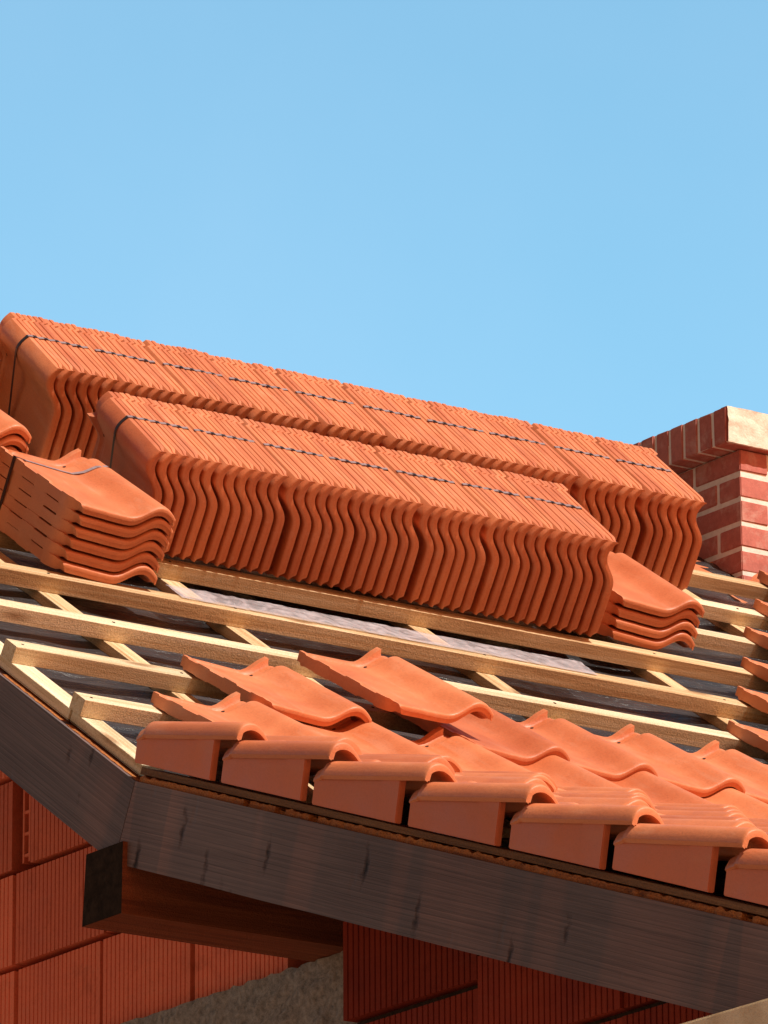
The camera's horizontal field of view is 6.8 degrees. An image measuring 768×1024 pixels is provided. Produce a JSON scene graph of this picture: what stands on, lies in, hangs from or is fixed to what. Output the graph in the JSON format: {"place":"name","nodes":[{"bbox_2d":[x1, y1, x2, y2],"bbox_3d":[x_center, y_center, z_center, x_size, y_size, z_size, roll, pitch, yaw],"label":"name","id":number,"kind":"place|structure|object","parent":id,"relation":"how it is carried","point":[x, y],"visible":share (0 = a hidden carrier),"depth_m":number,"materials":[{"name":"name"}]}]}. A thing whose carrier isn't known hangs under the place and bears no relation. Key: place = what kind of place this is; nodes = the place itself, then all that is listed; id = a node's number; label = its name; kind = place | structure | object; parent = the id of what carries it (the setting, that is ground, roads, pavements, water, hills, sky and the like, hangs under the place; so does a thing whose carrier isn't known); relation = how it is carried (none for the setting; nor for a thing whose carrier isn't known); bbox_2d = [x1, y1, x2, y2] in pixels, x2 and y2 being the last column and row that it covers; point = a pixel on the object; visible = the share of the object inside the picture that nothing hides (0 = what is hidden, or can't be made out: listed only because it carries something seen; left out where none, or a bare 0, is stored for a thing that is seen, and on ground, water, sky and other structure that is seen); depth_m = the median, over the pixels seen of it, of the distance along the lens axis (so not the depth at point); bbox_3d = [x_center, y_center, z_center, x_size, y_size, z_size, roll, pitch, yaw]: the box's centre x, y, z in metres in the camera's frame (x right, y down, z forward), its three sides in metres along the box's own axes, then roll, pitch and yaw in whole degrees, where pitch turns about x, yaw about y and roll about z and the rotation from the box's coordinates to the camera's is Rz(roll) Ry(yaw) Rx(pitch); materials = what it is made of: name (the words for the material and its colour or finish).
{"place":"outdoors","nodes":[
{"label":"outdoors","id":0,"kind":"place"},
{"bbox_2d":[0,548,767,878],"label":"roof membrane","id":1,"kind":"object","parent":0,"point":[70,684],"visible":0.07,"depth_m":17.28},
{"bbox_2d":[0,641,72,719],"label":"counter batten","id":2,"kind":"object","parent":1,"relation":"on","point":[46,689],"visible":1,"depth_m":15.67,"materials":[{"name":"brown wood"}]},
{"bbox_2d":[1,639,428,735],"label":"roof batten","id":3,"kind":"object","parent":2,"relation":"on","point":[92,665],"visible":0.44,"depth_m":15.95,"materials":[{"name":"brown wood"}]},
{"bbox_2d":[0,552,313,803],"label":"counter batten","id":4,"kind":"object","parent":1,"relation":"on","point":[112,649],"visible":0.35,"depth_m":16.33,"materials":[{"name":"brown wood"}]},
{"bbox_2d":[0,531,767,691],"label":"roof batten","id":5,"kind":"object","parent":4,"relation":"on","point":[317,597],"visible":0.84,"depth_m":17.78,"materials":[{"name":"brown wood"}]},
{"bbox_2d":[87,391,166,502],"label":"clay tile","id":6,"kind":"object","parent":5,"relation":"on","point":[138,452],"visible":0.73,"depth_m":17.32,"materials":[{"name":"ceramic"}]},
{"bbox_2d":[141,397,199,557],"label":"clay tile","id":7,"kind":"object","parent":5,"relation":"on","point":[186,515],"visible":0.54,"depth_m":17.24,"materials":[{"name":"ceramic"}]},
{"bbox_2d":[152,400,210,559],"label":"clay tile","id":8,"kind":"object","parent":5,"relation":"on","point":[198,466],"visible":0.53,"depth_m":17.26,"materials":[{"name":"ceramic"}]},
{"bbox_2d":[162,402,221,561],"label":"clay tile","id":9,"kind":"object","parent":5,"relation":"on","point":[208,469],"visible":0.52,"depth_m":17.28,"materials":[{"name":"ceramic"}]},
{"bbox_2d":[174,404,233,563],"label":"clay tile","id":10,"kind":"object","parent":5,"relation":"on","point":[222,512],"visible":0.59,"depth_m":17.31,"materials":[{"name":"ceramic"}]},
{"bbox_2d":[187,407,244,565],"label":"clay tile","id":11,"kind":"object","parent":5,"relation":"on","point":[232,473],"visible":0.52,"depth_m":17.32,"materials":[{"name":"ceramic"}]},
{"bbox_2d":[196,409,255,567],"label":"clay tile","id":12,"kind":"object","parent":5,"relation":"on","point":[242,477],"visible":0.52,"depth_m":17.34,"materials":[{"name":"ceramic"}]},
{"bbox_2d":[207,411,266,569],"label":"clay tile","id":13,"kind":"object","parent":5,"relation":"on","point":[215,418],"visible":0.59,"depth_m":17.36,"materials":[{"name":"ceramic"}]},
{"bbox_2d":[218,413,277,571],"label":"clay tile","id":14,"kind":"object","parent":5,"relation":"on","point":[226,420],"visible":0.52,"depth_m":17.39,"materials":[{"name":"ceramic"}]},
{"bbox_2d":[229,415,288,573],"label":"clay tile","id":15,"kind":"object","parent":5,"relation":"on","point":[276,482],"visible":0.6,"depth_m":17.40,"materials":[{"name":"ceramic"}]},
{"bbox_2d":[242,419,303,577],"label":"clay tile","id":16,"kind":"object","parent":5,"relation":"on","point":[289,532],"visible":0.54,"depth_m":17.44,"materials":[{"name":"ceramic"}]},
{"bbox_2d":[255,421,315,579],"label":"clay tile","id":17,"kind":"object","parent":5,"relation":"on","point":[299,493],"visible":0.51,"depth_m":17.45,"materials":[{"name":"ceramic"}]},
{"bbox_2d":[265,423,325,581],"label":"clay tile","id":18,"kind":"object","parent":5,"relation":"on","point":[313,490],"visible":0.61,"depth_m":17.47,"materials":[{"name":"ceramic"}]},
{"bbox_2d":[275,425,336,583],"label":"clay tile","id":19,"kind":"object","parent":5,"relation":"on","point":[325,534],"visible":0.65,"depth_m":17.49,"materials":[{"name":"ceramic"}]},
{"bbox_2d":[286,428,347,585],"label":"clay tile","id":20,"kind":"object","parent":5,"relation":"on","point":[333,496],"visible":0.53,"depth_m":17.51,"materials":[{"name":"ceramic"}]},
{"bbox_2d":[298,430,357,587],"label":"clay tile","id":21,"kind":"object","parent":5,"relation":"on","point":[346,539],"visible":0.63,"depth_m":17.53,"materials":[{"name":"ceramic"}]},
{"bbox_2d":[309,432,369,589],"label":"clay tile","id":22,"kind":"object","parent":5,"relation":"on","point":[359,537],"visible":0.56,"depth_m":17.55,"materials":[{"name":"ceramic"}]},
{"bbox_2d":[329,437,390,593],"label":"clay tile","id":23,"kind":"object","parent":5,"relation":"on","point":[378,503],"visible":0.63,"depth_m":17.59,"materials":[{"name":"ceramic"}]},
{"bbox_2d":[340,439,401,596],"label":"clay tile","id":24,"kind":"object","parent":5,"relation":"on","point":[388,506],"visible":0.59,"depth_m":17.61,"materials":[{"name":"ceramic"}]},
{"bbox_2d":[350,441,412,598],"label":"clay tile","id":25,"kind":"object","parent":5,"relation":"on","point":[400,507],"visible":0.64,"depth_m":17.63,"materials":[{"name":"ceramic"}]},
{"bbox_2d":[373,446,438,602],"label":"clay tile","id":26,"kind":"object","parent":5,"relation":"on","point":[424,511],"visible":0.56,"depth_m":17.68,"materials":[{"name":"ceramic"}]},
{"bbox_2d":[396,450,459,606],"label":"clay tile","id":27,"kind":"object","parent":5,"relation":"on","point":[445,518],"visible":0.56,"depth_m":17.72,"materials":[{"name":"ceramic"}]},
{"bbox_2d":[416,455,479,610],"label":"clay tile","id":28,"kind":"object","parent":5,"relation":"on","point":[466,522],"visible":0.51,"depth_m":17.76,"materials":[{"name":"ceramic"}]},
{"bbox_2d":[439,459,503,614],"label":"clay tile","id":29,"kind":"object","parent":5,"relation":"on","point":[487,529],"visible":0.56,"depth_m":17.81,"materials":[{"name":"ceramic"}]},
{"bbox_2d":[450,460,514,615],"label":"clay tile","id":30,"kind":"object","parent":5,"relation":"on","point":[503,565],"visible":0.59,"depth_m":17.83,"materials":[{"name":"ceramic"}]},
{"bbox_2d":[502,471,567,626],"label":"clay tile","id":31,"kind":"object","parent":5,"relation":"on","point":[555,577],"visible":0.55,"depth_m":17.93,"materials":[{"name":"ceramic"}]},
{"bbox_2d":[694,598,767,630],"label":"roof batten","id":32,"kind":"object","parent":4,"relation":"on","point":[731,614],"visible":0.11,"depth_m":19.21,"materials":[{"name":"brown wood"}]},
{"bbox_2d":[0,312,63,458],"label":"clay tile","id":33,"kind":"object","parent":32,"relation":"on","point":[35,409],"visible":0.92,"depth_m":17.99,"materials":[{"name":"ceramic"}]},
{"bbox_2d":[151,577,510,837],"bbox_3d":[-0.727,0.097,17.532,0.061,0.038,4.280,11,13,-34],"label":"counter batten","id":34,"kind":"object","parent":1,"relation":"on","point":[237,634],"visible":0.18,"depth_m":16.94,"materials":[{"name":"brown wood"}]},
{"bbox_2d":[0,599,767,759],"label":"roof batten","id":35,"kind":"object","parent":34,"relation":"on","point":[80,624],"visible":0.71,"depth_m":16.61,"materials":[{"name":"brown wood"}]},
{"bbox_2d":[673,628,767,660],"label":"roof batten","id":36,"kind":"object","parent":34,"relation":"on","point":[724,643],"visible":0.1,"depth_m":18.76,"materials":[{"name":"brown wood"}]},
{"bbox_2d":[598,622,694,650],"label":"clay tile","id":37,"kind":"object","parent":36,"relation":"on","point":[682,638],"visible":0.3,"depth_m":18.23,"materials":[{"name":"ceramic"}]},
{"bbox_2d":[601,612,697,638],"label":"clay tile","id":38,"kind":"object","parent":37,"relation":"on","point":[684,625],"visible":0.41,"depth_m":18.22,"materials":[{"name":"ceramic"}]},
{"bbox_2d":[605,601,699,627],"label":"clay tile","id":39,"kind":"object","parent":38,"relation":"on","point":[622,611],"visible":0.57,"depth_m":18.21,"materials":[{"name":"ceramic"}]},
{"bbox_2d":[607,551,704,617],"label":"clay tile","id":40,"kind":"object","parent":39,"relation":"on","point":[638,586],"visible":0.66,"depth_m":18.31,"materials":[{"name":"ceramic"}]},
{"bbox_2d":[573,631,767,761],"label":"counter batten","id":41,"kind":"object","parent":1,"relation":"on","point":[663,679],"visible":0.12,"depth_m":18.12,"materials":[{"name":"brown wood"}]},
{"bbox_2d":[69,692,181,727],"bbox_3d":[1.545,0.914,17.026,5.578,0.043,0.062,11,13,-34],"label":"roof batten","id":42,"kind":"object","parent":41,"relation":"on","point":[112,710],"visible":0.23,"depth_m":15.52,"materials":[{"name":"brown wood"}]},
{"bbox_2d":[0,562,767,724],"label":"roof batten","id":43,"kind":"object","parent":41,"relation":"on","point":[219,613],"visible":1,"depth_m":17.21,"materials":[{"name":"brown wood"}]},
{"bbox_2d":[0,518,156,584],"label":"clay tile","id":44,"kind":"object","parent":43,"relation":"on","point":[144,571],"visible":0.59,"depth_m":16.79,"materials":[{"name":"ceramic"}]},
{"bbox_2d":[0,504,159,572],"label":"clay tile","id":45,"kind":"object","parent":44,"relation":"on","point":[29,531],"visible":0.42,"depth_m":16.78,"materials":[{"name":"ceramic"}]},
{"bbox_2d":[0,488,163,560],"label":"clay tile","id":46,"kind":"object","parent":45,"relation":"on","point":[51,532],"visible":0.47,"depth_m":16.78,"materials":[{"name":"ceramic"}]},
{"bbox_2d":[0,474,168,549],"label":"clay tile","id":47,"kind":"object","parent":46,"relation":"on","point":[53,519],"visible":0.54,"depth_m":16.78,"materials":[{"name":"ceramic"}]},
{"bbox_2d":[0,461,172,538],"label":"clay tile","id":48,"kind":"object","parent":47,"relation":"on","point":[159,523],"visible":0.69,"depth_m":16.77,"materials":[{"name":"ceramic"}]},
{"bbox_2d":[0,446,175,526],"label":"clay tile","id":49,"kind":"object","parent":48,"relation":"on","point":[106,493],"visible":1,"depth_m":16.87,"materials":[{"name":"ceramic"}]},
{"bbox_2d":[169,585,597,674],"bbox_3d":[0.005,0.316,17.307,1.360,0.059,0.085,11,-20,-34],"label":"plastic film","id":50,"kind":"object","parent":43,"relation":"on","point":[285,611],"visible":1,"depth_m":17.31,"materials":[{"name":"grey plastic"}]},
{"bbox_2d":[633,406,767,580],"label":"brick chimney","id":51,"kind":"object","parent":1,"relation":"on","point":[717,461],"visible":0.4,"depth_m":20.23,"materials":[{"name":"red brick"}]},
{"bbox_2d":[0,0,767,443],"label":"sky","id":52,"kind":"structure","parent":0,"point":[553,213],"materials":[{"name":"blue"}]},
{"bbox_2d":[426,830,767,906],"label":"roof membrane","id":53,"kind":"object","parent":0,"point":[719,887],"visible":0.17,"depth_m":15.06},
{"bbox_2d":[139,775,767,925],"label":"sheathing edge","id":54,"kind":"object","parent":53,"relation":"attached to","point":[532,867],"visible":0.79,"depth_m":14.04,"materials":[{"name":"brown wood"}]},
{"bbox_2d":[120,781,767,1013],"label":"barge board","id":55,"kind":"object","parent":54,"relation":"attached to","point":[711,963],"visible":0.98,"depth_m":14.01,"materials":[{"name":"brown wood"}]},
{"bbox_2d":[141,767,767,916],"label":"counter batten","id":56,"kind":"object","parent":54,"relation":"on","point":[524,856],"visible":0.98,"depth_m":14.04,"materials":[{"name":"brown wood"}]},
{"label":"clay tile","id":57,"kind":"object","parent":53,"relation":"on","visible":0},
{"bbox_2d":[724,848,767,905],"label":"verge tile","id":58,"kind":"object","parent":57,"relation":"on","point":[746,870],"visible":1,"depth_m":13.13,"materials":[{"name":"ceramic"}]},
{"bbox_2d":[612,823,767,892],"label":"verge tile","id":59,"kind":"object","parent":58,"relation":"on","point":[689,856],"visible":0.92,"depth_m":13.34,"materials":[{"name":"ceramic"}]},
{"bbox_2d":[509,803,755,869],"bbox_3d":[0.526,0.707,13.756,0.345,0.144,0.460,11,-8,-33],"label":"verge tile","id":60,"kind":"object","parent":59,"relation":"on","point":[581,834],"visible":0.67,"depth_m":13.67,"materials":[{"name":"ceramic"}]},
{"bbox_2d":[408,782,649,845],"bbox_3d":[0.311,0.674,14.080,0.345,0.144,0.460,11,-8,-34],"label":"verge tile","id":61,"kind":"object","parent":60,"relation":"on","point":[478,812],"visible":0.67,"depth_m":13.99,"materials":[{"name":"ceramic"}]},
{"bbox_2d":[312,761,549,823],"bbox_3d":[0.097,0.641,14.404,0.345,0.144,0.460,11,-8,-34],"label":"verge tile","id":62,"kind":"object","parent":61,"relation":"on","point":[379,790],"visible":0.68,"depth_m":14.31,"materials":[{"name":"ceramic"}]},
{"bbox_2d":[221,740,454,800],"bbox_3d":[-0.115,0.607,14.730,0.345,0.144,0.460,11,-8,-34],"label":"verge tile","id":63,"kind":"object","parent":62,"relation":"on","point":[286,769],"visible":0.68,"depth_m":14.64,"materials":[{"name":"ceramic"}]},
{"bbox_2d":[135,721,361,780],"bbox_3d":[-0.326,0.574,15.054,0.345,0.144,0.460,11,-7,-33],"label":"verge tile","id":64,"kind":"object","parent":63,"relation":"on","point":[196,749],"visible":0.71,"depth_m":14.96,"materials":[{"name":"ceramic"}]},
{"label":"clay tile","id":65,"kind":"object","parent":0,"visible":0},
{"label":"clay tile","id":66,"kind":"object","parent":65,"relation":"on","visible":0},
{"bbox_2d":[748,818,767,822],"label":"clay tile","id":67,"kind":"object","parent":66,"relation":"on","point":[758,820],"depth_m":15.89,"materials":[{"name":"ceramic"}]},
{"bbox_2d":[608,771,712,803],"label":"clay tile","id":68,"kind":"object","parent":67,"relation":"on","point":[655,789],"visible":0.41,"depth_m":16.23,"materials":[{"name":"ceramic"}]},
{"bbox_2d":[517,709,657,780],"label":"clay tile","id":69,"kind":"object","parent":68,"relation":"on","point":[592,753],"visible":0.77,"depth_m":16.46,"materials":[{"name":"ceramic"}]},
{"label":"clay tile","id":70,"kind":"object","parent":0,"visible":0},
{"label":"clay tile","id":71,"kind":"object","parent":70,"relation":"on","visible":0},
{"bbox_2d":[752,822,767,826],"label":"clay tile","id":72,"kind":"object","parent":71,"relation":"on","point":[758,824],"visible":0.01,"depth_m":15.42,"materials":[{"name":"ceramic"}]},
{"bbox_2d":[653,803,739,810],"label":"clay tile","id":73,"kind":"object","parent":72,"relation":"on","point":[698,805],"visible":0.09,"depth_m":15.64,"materials":[{"name":"ceramic"}]},
{"bbox_2d":[519,755,622,787],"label":"clay tile","id":74,"kind":"object","parent":73,"relation":"on","point":[559,771],"visible":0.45,"depth_m":16.07,"materials":[{"name":"ceramic"}]},
{"bbox_2d":[393,707,569,765],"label":"clay tile","id":75,"kind":"object","parent":74,"relation":"on","point":[505,737],"visible":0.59,"depth_m":16.24,"materials":[{"name":"ceramic"}]},
{"bbox_2d":[297,647,492,722],"bbox_3d":[0.030,0.430,16.241,0.300,0.074,0.460,8,11,-35],"label":"clay tile","id":76,"kind":"object","parent":75,"relation":"on","point":[391,684],"visible":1,"depth_m":16.20,"materials":[{"name":"ceramic"}]},
{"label":"clay tile","id":77,"kind":"object","parent":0,"visible":0},
{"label":"clay tile","id":78,"kind":"object","parent":77,"relation":"on","visible":0},
{"bbox_2d":[656,810,748,819],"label":"clay tile","id":79,"kind":"object","parent":78,"relation":"on","point":[696,813],"visible":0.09,"depth_m":14.68,"materials":[{"name":"ceramic"}]},
{"bbox_2d":[556,790,653,805],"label":"clay tile","id":80,"kind":"object","parent":79,"relation":"on","point":[601,792],"visible":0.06,"depth_m":15.01,"materials":[{"name":"ceramic"}]},
{"bbox_2d":[462,771,557,789],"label":"clay tile","id":81,"kind":"object","parent":80,"relation":"on","point":[547,776],"visible":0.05,"depth_m":15.31,"materials":[{"name":"ceramic"}]},
{"bbox_2d":[294,717,436,754],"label":"clay tile","id":82,"kind":"object","parent":81,"relation":"on","point":[371,738],"visible":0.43,"depth_m":15.78,"materials":[{"name":"ceramic"}]},
{"bbox_2d":[180,655,371,725],"bbox_3d":[-0.266,0.436,15.997,0.300,0.074,0.460,12,7,-31],"label":"clay tile","id":83,"kind":"object","parent":82,"relation":"on","point":[288,692],"visible":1,"depth_m":15.95,"materials":[{"name":"ceramic"}]},
{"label":"clay tile","id":84,"kind":"object","parent":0,"visible":0},
{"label":"clay tile","id":85,"kind":"object","parent":84,"relation":"on","visible":0},
{"bbox_2d":[756,827,767,832],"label":"clay tile","id":86,"kind":"object","parent":85,"relation":"on","point":[765,829],"depth_m":14.94,"materials":[{"name":"ceramic"}]},
{"bbox_2d":[654,806,743,814],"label":"clay tile","id":87,"kind":"object","parent":86,"relation":"on","point":[694,808],"visible":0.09,"depth_m":15.17,"materials":[{"name":"ceramic"}]},
{"bbox_2d":[557,786,651,801],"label":"clay tile","id":88,"kind":"object","parent":87,"relation":"on","point":[572,788],"visible":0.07,"depth_m":15.49,"materials":[{"name":"ceramic"}]},
{"bbox_2d":[410,727,531,771],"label":"clay tile","id":89,"kind":"object","parent":88,"relation":"on","point":[466,754],"visible":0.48,"depth_m":15.95,"materials":[{"name":"ceramic"}]},
{"label":"ground","id":90,"kind":"structure","parent":0,"visible":0},
{"bbox_2d":[0,770,309,1023],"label":"block wall","id":91,"kind":"structure","parent":90,"relation":"on","point":[59,964],"depth_m":16.57,"materials":[{"name":"brick"}]},
{"bbox_2d":[121,951,356,1023],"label":"concrete beam","id":92,"kind":"structure","parent":91,"relation":"attached to","point":[309,993],"depth_m":15.68,"materials":[{"name":"grey concrete"}]},
{"bbox_2d":[82,841,343,961],"bbox_3d":[-0.288,0.948,15.443,0.912,0.172,0.175,11,-20,-34],"label":"purlin","id":93,"kind":"object","parent":92,"relation":"on","point":[120,896],"visible":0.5,"depth_m":15.25,"materials":[{"name":"brown wood"}]},
{"bbox_2d":[0,670,138,849],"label":"barge board","id":94,"kind":"object","parent":93,"relation":"attached to","point":[62,771],"visible":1,"depth_m":15.45,"materials":[{"name":"brown wood"}]},
{"bbox_2d":[343,921,711,1023],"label":"block wall","id":95,"kind":"structure","parent":90,"relation":"on","point":[390,978],"depth_m":14.74,"materials":[{"name":"brick"}]},
{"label":"clay tile","id":96,"kind":"object","parent":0,"visible":0},
{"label":"clay tile","id":97,"kind":"object","parent":96,"relation":"on","visible":0},
{"bbox_2d":[659,815,753,824],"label":"clay tile","id":98,"kind":"object","parent":97,"relation":"on","point":[702,817],"visible":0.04,"depth_m":14.21,"materials":[{"name":"ceramic"}]},
{"bbox_2d":[552,792,655,810],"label":"clay tile","id":99,"kind":"object","parent":98,"relation":"on","point":[600,795],"visible":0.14,"depth_m":14.51,"materials":[{"name":"ceramic"}]},
{"bbox_2d":[455,772,555,791],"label":"clay tile","id":100,"kind":"object","parent":99,"relation":"on","point":[549,783],"visible":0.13,"depth_m":14.81,"materials":[{"name":"ceramic"}]},
{"bbox_2d":[362,754,461,772],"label":"clay tile","id":101,"kind":"object","parent":100,"relation":"on","point":[455,765],"visible":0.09,"depth_m":15.11,"materials":[{"name":"ceramic"}]},
{"bbox_2d":[151,691,325,735],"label":"clay tile","id":102,"kind":"object","parent":101,"relation":"on","point":[232,707],"visible":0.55,"depth_m":15.59,"materials":[{"name":"ceramic"}]},
{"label":"clay tile","id":103,"kind":"object","parent":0,"visible":0},
{"bbox_2d":[701,787,767,818],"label":"clay tile","id":104,"kind":"object","parent":103,"relation":"on","point":[748,806],"visible":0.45,"depth_m":16.42,"materials":[{"name":"ceramic"}]},
{"bbox_2d":[594,724,745,796],"bbox_3d":[0.684,0.632,16.639,0.300,0.074,0.460,11,9,-34],"label":"clay tile","id":105,"kind":"object","parent":104,"relation":"on","point":[677,766],"visible":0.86,"depth_m":16.62,"materials":[{"name":"ceramic"}]},
{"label":"clay tile","id":106,"kind":"object","parent":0,"visible":0},
{"bbox_2d":[689,740,767,803],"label":"clay tile","id":107,"kind":"object","parent":106,"relation":"on","point":[750,773],"visible":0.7,"depth_m":16.88,"materials":[{"name":"ceramic"}]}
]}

